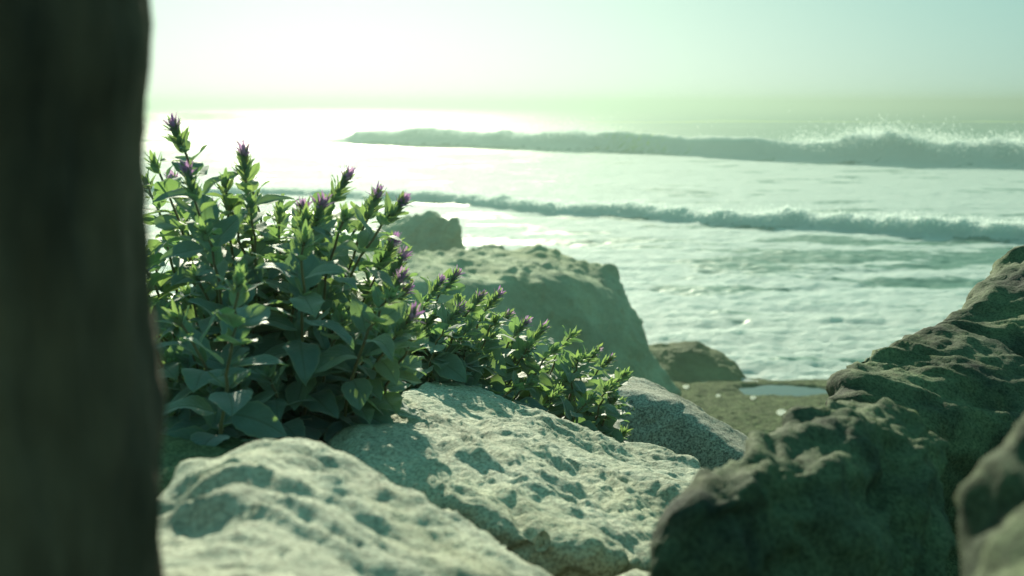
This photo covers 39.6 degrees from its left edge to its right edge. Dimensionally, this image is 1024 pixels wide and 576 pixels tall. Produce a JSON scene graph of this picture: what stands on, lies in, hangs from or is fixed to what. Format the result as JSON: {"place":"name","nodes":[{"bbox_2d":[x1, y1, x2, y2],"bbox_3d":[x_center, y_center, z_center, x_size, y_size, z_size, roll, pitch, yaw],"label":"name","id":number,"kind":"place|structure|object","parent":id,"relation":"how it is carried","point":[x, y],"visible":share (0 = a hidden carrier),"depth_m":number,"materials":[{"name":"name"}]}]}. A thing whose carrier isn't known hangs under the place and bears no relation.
{"place":"outdoors","nodes":[
{"label":"outdoors","id":0,"kind":"place"},
{"bbox_2d":[321,244,681,396],"bbox_3d":[-0.367,1.128,21.535,6.510,3.289,7.006,-1,8,-9],"label":"boulder","id":1,"kind":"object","parent":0,"point":[557,288],"depth_m":21.60,"materials":[{"name":"stone"}]},
{"bbox_2d":[144,105,1023,380],"bbox_3d":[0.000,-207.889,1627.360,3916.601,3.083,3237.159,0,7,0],"label":"sea","id":2,"kind":"structure","parent":0,"point":[788,296],"depth_m":79.21,"materials":[{"name":"liquid"}]},
{"bbox_2d":[367,210,506,253],"bbox_3d":[-1.800,-0.269,33.749,4.096,3.201,3.214,0,7,0],"label":"sea stack","id":3,"kind":"object","parent":2,"relation":"in","point":[431,230],"visible":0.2,"depth_m":33.00,"materials":[{"name":"stone"}]},
{"bbox_2d":[154,112,1023,232],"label":"sea spray","id":4,"kind":"object","parent":2,"relation":"on","point":[339,137],"visible":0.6,"depth_m":113.36,"materials":[{"name":"white liquid"}]},
{"bbox_2d":[146,0,1023,104],"label":"sky","id":5,"kind":"structure","parent":0,"point":[204,52],"materials":[{"name":"white"}]},
{"bbox_2d":[673,378,828,436],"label":"beach","id":6,"kind":"structure","parent":0,"point":[733,406],"depth_m":22.63,"materials":[{"name":"sand"}]},
{"bbox_2d":[0,0,166,575],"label":"tree trunk","id":7,"kind":"object","parent":6,"relation":"on","point":[83,398],"visible":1,"depth_m":0.40,"materials":[{"name":"brown plant"}]},
{"bbox_2d":[160,434,250,493],"bbox_3d":[-0.268,0.312,1.196,0.159,0.387,0.276,-2,8,-14],"label":"boulder","id":8,"kind":"object","parent":6,"relation":"on","point":[175,452],"visible":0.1,"depth_m":1.17,"materials":[{"name":"stone"}]},
{"bbox_2d":[144,112,431,445],"bbox_3d":[-0.285,0.087,1.462,0.404,0.532,0.568,0,7,0],"label":"flowering shrub","id":9,"kind":"object","parent":6,"relation":"on","point":[255,343],"visible":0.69,"depth_m":1.39,"materials":[{"name":"green plant"}]},
{"bbox_2d":[160,438,551,575],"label":"boulder","id":10,"kind":"object","parent":6,"relation":"on","point":[288,507],"visible":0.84,"depth_m":0.78,"materials":[{"name":"stone"}]},
{"bbox_2d":[386,266,535,394],"bbox_3d":[-0.102,0.121,2.171,0.304,0.349,0.552,0,7,0],"label":"flowering shrub","id":11,"kind":"object","parent":6,"relation":"on","point":[464,349],"visible":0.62,"depth_m":2.02,"materials":[{"name":"green plant"}]},
{"bbox_2d":[327,380,700,575],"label":"boulder","id":12,"kind":"object","parent":6,"relation":"on","point":[552,494],"visible":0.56,"depth_m":1.30,"materials":[{"name":"stone"}]},
{"bbox_2d":[490,319,633,442],"bbox_3d":[0.067,0.192,2.280,0.280,0.314,0.493,0,7,0],"label":"flowering shrub","id":13,"kind":"object","parent":6,"relation":"on","point":[558,383],"visible":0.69,"depth_m":2.15,"materials":[{"name":"green plant"}]},
{"bbox_2d":[619,569,649,575],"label":"stone","id":14,"kind":"object","parent":6,"relation":"on","point":[635,572],"visible":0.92,"depth_m":1.02,"materials":[{"name":"stone"}]},
{"bbox_2d":[586,374,747,471],"bbox_3d":[0.300,0.419,2.753,0.540,0.471,0.358,4,8,27],"label":"boulder","id":15,"kind":"object","parent":6,"relation":"on","point":[659,415],"visible":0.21,"depth_m":2.61,"materials":[{"name":"grey stone"}]},
{"bbox_2d":[649,341,746,381],"bbox_3d":[3.325,1.523,26.332,1.922,1.077,3.237,0,7,0],"label":"shore rock","id":16,"kind":"object","parent":6,"relation":"on","point":[690,361],"visible":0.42,"depth_m":25.66,"materials":[{"name":"stone"}]},
{"bbox_2d":[776,409,785,414],"bbox_3d":[3.982,1.836,21.020,0.147,0.092,0.115,0,7,0],"label":"pebble","id":17,"kind":"object","parent":6,"relation":"on","point":[780,412],"visible":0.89,"depth_m":20.98,"materials":[{"name":"white stone"}]},
{"bbox_2d":[739,385,826,395],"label":"tide pool","id":18,"kind":"structure","parent":6,"relation":"on","point":[782,390],"depth_m":24.37,"materials":[{"name":"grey liquid"}]},
{"bbox_2d":[649,397,956,575],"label":"boulder","id":19,"kind":"object","parent":6,"relation":"on","point":[843,488],"visible":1,"depth_m":0.89,"materials":[{"name":"stone"}]},
{"bbox_2d":[825,245,1023,575],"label":"boulder","id":20,"kind":"object","parent":6,"relation":"on","point":[955,379],"visible":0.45,"depth_m":1.60,"materials":[{"name":"stone"}]},
{"bbox_2d":[954,415,1023,575],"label":"boulder","id":21,"kind":"object","parent":6,"relation":"on","point":[989,497],"visible":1,"depth_m":0.54,"materials":[{"name":"stone"}]}
]}

